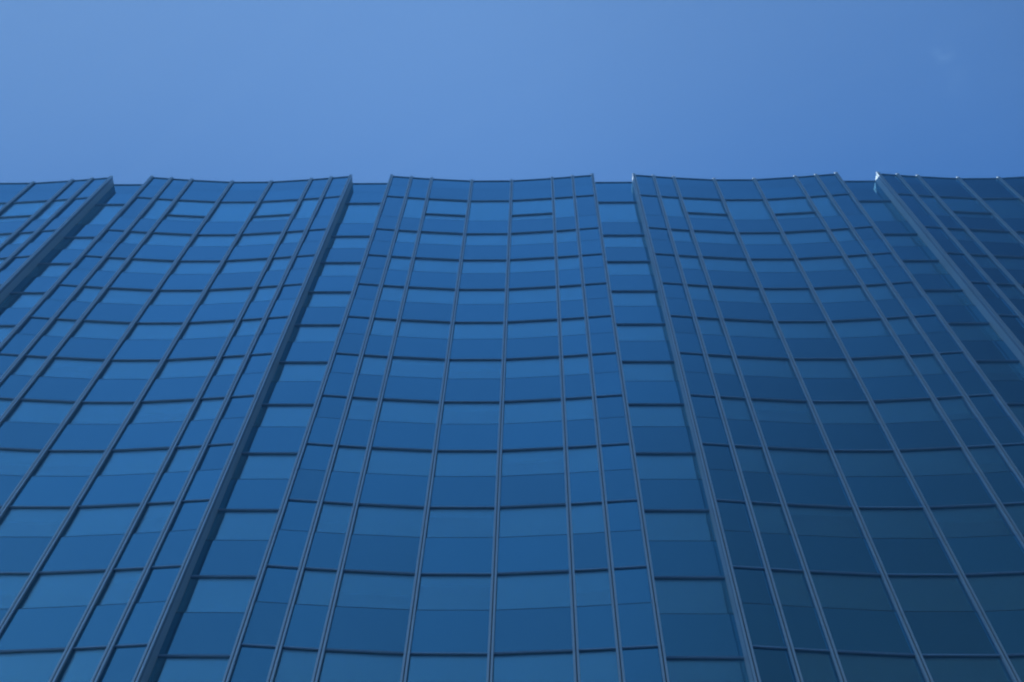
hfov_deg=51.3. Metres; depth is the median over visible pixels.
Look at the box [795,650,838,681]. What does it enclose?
window
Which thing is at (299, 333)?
window
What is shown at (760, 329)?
window
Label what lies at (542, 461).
window
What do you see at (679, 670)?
window
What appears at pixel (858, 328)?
window
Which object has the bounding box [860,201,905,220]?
window
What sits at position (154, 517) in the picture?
window
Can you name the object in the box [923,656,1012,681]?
window
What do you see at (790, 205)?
window
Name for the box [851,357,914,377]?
window
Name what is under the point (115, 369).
window
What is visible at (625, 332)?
window
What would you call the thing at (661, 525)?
window
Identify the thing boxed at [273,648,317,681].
window
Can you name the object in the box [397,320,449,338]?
window
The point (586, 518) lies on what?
window
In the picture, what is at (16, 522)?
window
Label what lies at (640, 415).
window
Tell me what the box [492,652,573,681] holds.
window
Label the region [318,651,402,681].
window
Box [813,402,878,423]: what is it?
window
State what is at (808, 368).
window
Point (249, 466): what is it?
window
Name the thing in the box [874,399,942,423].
window
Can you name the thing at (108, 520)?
window
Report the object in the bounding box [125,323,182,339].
window
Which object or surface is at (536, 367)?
window
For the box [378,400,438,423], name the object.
window
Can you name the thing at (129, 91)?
sky
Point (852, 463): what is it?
window
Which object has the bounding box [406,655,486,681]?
window
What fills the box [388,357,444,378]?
window
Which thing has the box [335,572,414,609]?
window
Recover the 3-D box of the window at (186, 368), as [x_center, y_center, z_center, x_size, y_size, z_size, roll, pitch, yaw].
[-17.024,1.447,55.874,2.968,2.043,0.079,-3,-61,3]
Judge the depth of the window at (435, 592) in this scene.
40.88 m
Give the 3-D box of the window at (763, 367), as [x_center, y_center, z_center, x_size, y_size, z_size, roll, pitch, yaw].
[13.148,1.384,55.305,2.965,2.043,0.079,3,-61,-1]
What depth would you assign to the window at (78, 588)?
41.12 m
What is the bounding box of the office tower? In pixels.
[0,172,1023,681]
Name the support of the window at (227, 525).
in the office tower
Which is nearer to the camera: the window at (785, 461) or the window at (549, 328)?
the window at (785, 461)
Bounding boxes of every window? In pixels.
[0,449,40,475]
[0,508,69,536]
[0,574,29,608]
[0,650,63,681]
[4,400,73,423]
[17,571,104,608]
[31,451,104,475]
[38,358,103,378]
[57,648,105,681]
[61,505,139,536]
[67,403,133,423]
[71,321,129,339]
[95,569,142,605]
[97,449,168,475]
[98,361,159,378]
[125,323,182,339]
[128,400,193,423]
[132,503,174,533]
[148,657,229,681]
[155,358,215,378]
[176,578,255,612]
[206,511,277,539]
[231,454,296,478]
[253,405,313,426]
[271,363,327,381]
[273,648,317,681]
[288,326,339,341]
[295,569,336,605]
[315,503,352,533]
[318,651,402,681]
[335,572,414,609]
[352,505,423,537]
[366,448,431,475]
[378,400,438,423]
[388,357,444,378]
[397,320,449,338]
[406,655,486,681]
[416,575,490,609]
[426,508,493,537]
[434,451,496,476]
[441,403,499,423]
[447,360,501,378]
[452,323,502,338]
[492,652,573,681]
[495,572,570,609]
[498,505,566,537]
[501,448,563,475]
[503,400,561,423]
[505,357,559,378]
[507,320,557,338]
[571,503,604,533]
[575,570,611,606]
[579,649,618,681]
[616,325,668,340]
[622,362,678,380]
[628,405,689,426]
[636,454,701,478]
[644,511,715,540]
[654,579,732,613]
[666,659,748,681]
[724,320,778,337]
[737,357,795,377]
[751,399,815,423]
[751,503,790,534]
[767,198,817,218]
[768,448,838,476]
[771,570,814,607]
[778,322,833,338]
[787,505,863,537]
[795,359,854,377]
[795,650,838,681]
[810,573,894,610]
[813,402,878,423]
[832,319,891,337]
[834,451,906,476]
[838,653,925,681]
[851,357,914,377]
[859,509,937,537]
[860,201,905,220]
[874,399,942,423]
[888,576,976,611]
[900,448,976,475]
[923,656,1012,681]
[930,506,1013,537]
[949,324,1002,340]
[966,574,1023,611]
[968,446,1010,472]
[976,362,1023,380]
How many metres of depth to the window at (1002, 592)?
40.53 m
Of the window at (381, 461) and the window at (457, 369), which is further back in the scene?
the window at (457, 369)
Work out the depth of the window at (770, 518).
44.21 m
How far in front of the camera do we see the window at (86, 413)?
52.33 m
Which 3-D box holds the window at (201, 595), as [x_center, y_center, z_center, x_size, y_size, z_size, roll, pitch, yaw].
[-11.230,9.798,41.108,3.030,2.043,0.079,0,-61,1]
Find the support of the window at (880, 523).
in the office tower
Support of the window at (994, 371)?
in the office tower
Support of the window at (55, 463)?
in the office tower
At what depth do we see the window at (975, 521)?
44.13 m
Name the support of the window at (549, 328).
in the office tower
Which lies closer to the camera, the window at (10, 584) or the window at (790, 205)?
the window at (10, 584)
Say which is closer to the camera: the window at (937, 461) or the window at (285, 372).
the window at (937, 461)
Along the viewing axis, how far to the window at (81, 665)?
37.50 m
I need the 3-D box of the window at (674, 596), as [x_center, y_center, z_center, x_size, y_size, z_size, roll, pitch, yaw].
[6.856,9.761,40.767,3.030,2.043,0.079,0,-61,1]
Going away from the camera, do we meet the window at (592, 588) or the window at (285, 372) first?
the window at (592, 588)
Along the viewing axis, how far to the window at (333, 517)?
44.56 m
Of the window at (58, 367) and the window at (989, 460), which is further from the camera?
the window at (58, 367)
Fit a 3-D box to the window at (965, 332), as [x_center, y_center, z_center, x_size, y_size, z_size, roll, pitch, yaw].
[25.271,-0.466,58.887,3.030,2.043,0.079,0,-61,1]
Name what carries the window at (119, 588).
in the office tower
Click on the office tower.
(552, 428)
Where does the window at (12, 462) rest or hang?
in the office tower
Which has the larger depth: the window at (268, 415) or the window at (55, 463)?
the window at (268, 415)
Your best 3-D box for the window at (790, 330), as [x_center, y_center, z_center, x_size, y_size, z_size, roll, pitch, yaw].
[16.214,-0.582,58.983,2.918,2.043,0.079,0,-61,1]
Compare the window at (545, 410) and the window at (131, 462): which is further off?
the window at (545, 410)
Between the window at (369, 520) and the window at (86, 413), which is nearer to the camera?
the window at (369, 520)
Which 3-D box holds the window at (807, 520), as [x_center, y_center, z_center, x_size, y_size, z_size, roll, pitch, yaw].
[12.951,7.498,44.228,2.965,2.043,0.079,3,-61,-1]
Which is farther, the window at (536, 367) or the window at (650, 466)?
the window at (536, 367)
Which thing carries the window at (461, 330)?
in the office tower
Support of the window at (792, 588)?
in the office tower
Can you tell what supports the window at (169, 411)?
in the office tower
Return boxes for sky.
[0,0,1023,183]
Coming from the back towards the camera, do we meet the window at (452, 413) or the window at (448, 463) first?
the window at (452, 413)
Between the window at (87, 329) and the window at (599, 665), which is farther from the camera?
the window at (87, 329)
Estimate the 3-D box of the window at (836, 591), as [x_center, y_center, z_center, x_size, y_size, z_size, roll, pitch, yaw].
[12.886,9.536,40.536,2.965,2.043,0.079,3,-61,-1]
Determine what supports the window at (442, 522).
in the office tower
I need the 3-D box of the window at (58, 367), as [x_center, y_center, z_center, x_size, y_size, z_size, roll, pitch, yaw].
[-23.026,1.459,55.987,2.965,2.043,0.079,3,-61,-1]
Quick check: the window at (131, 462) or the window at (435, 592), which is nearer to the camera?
the window at (435, 592)
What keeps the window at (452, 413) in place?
in the office tower
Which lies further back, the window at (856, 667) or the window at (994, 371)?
the window at (994, 371)
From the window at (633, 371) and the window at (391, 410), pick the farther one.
the window at (633, 371)
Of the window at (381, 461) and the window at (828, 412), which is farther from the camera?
the window at (828, 412)
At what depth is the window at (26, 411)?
52.31 m
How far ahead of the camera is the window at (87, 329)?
59.71 m
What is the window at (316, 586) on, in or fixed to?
in the office tower
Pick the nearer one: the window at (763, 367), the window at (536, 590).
the window at (536, 590)
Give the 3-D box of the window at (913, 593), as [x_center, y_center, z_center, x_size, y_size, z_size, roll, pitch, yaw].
[15.887,9.607,40.522,2.918,2.043,0.079,0,-61,1]
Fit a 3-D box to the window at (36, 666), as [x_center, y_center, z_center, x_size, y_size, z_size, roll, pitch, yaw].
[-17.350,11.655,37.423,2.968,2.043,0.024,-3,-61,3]
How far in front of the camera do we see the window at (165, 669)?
37.79 m
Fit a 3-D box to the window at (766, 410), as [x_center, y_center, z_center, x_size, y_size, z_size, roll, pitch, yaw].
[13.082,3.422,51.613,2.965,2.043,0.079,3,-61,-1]
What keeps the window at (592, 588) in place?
in the office tower
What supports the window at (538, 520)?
in the office tower

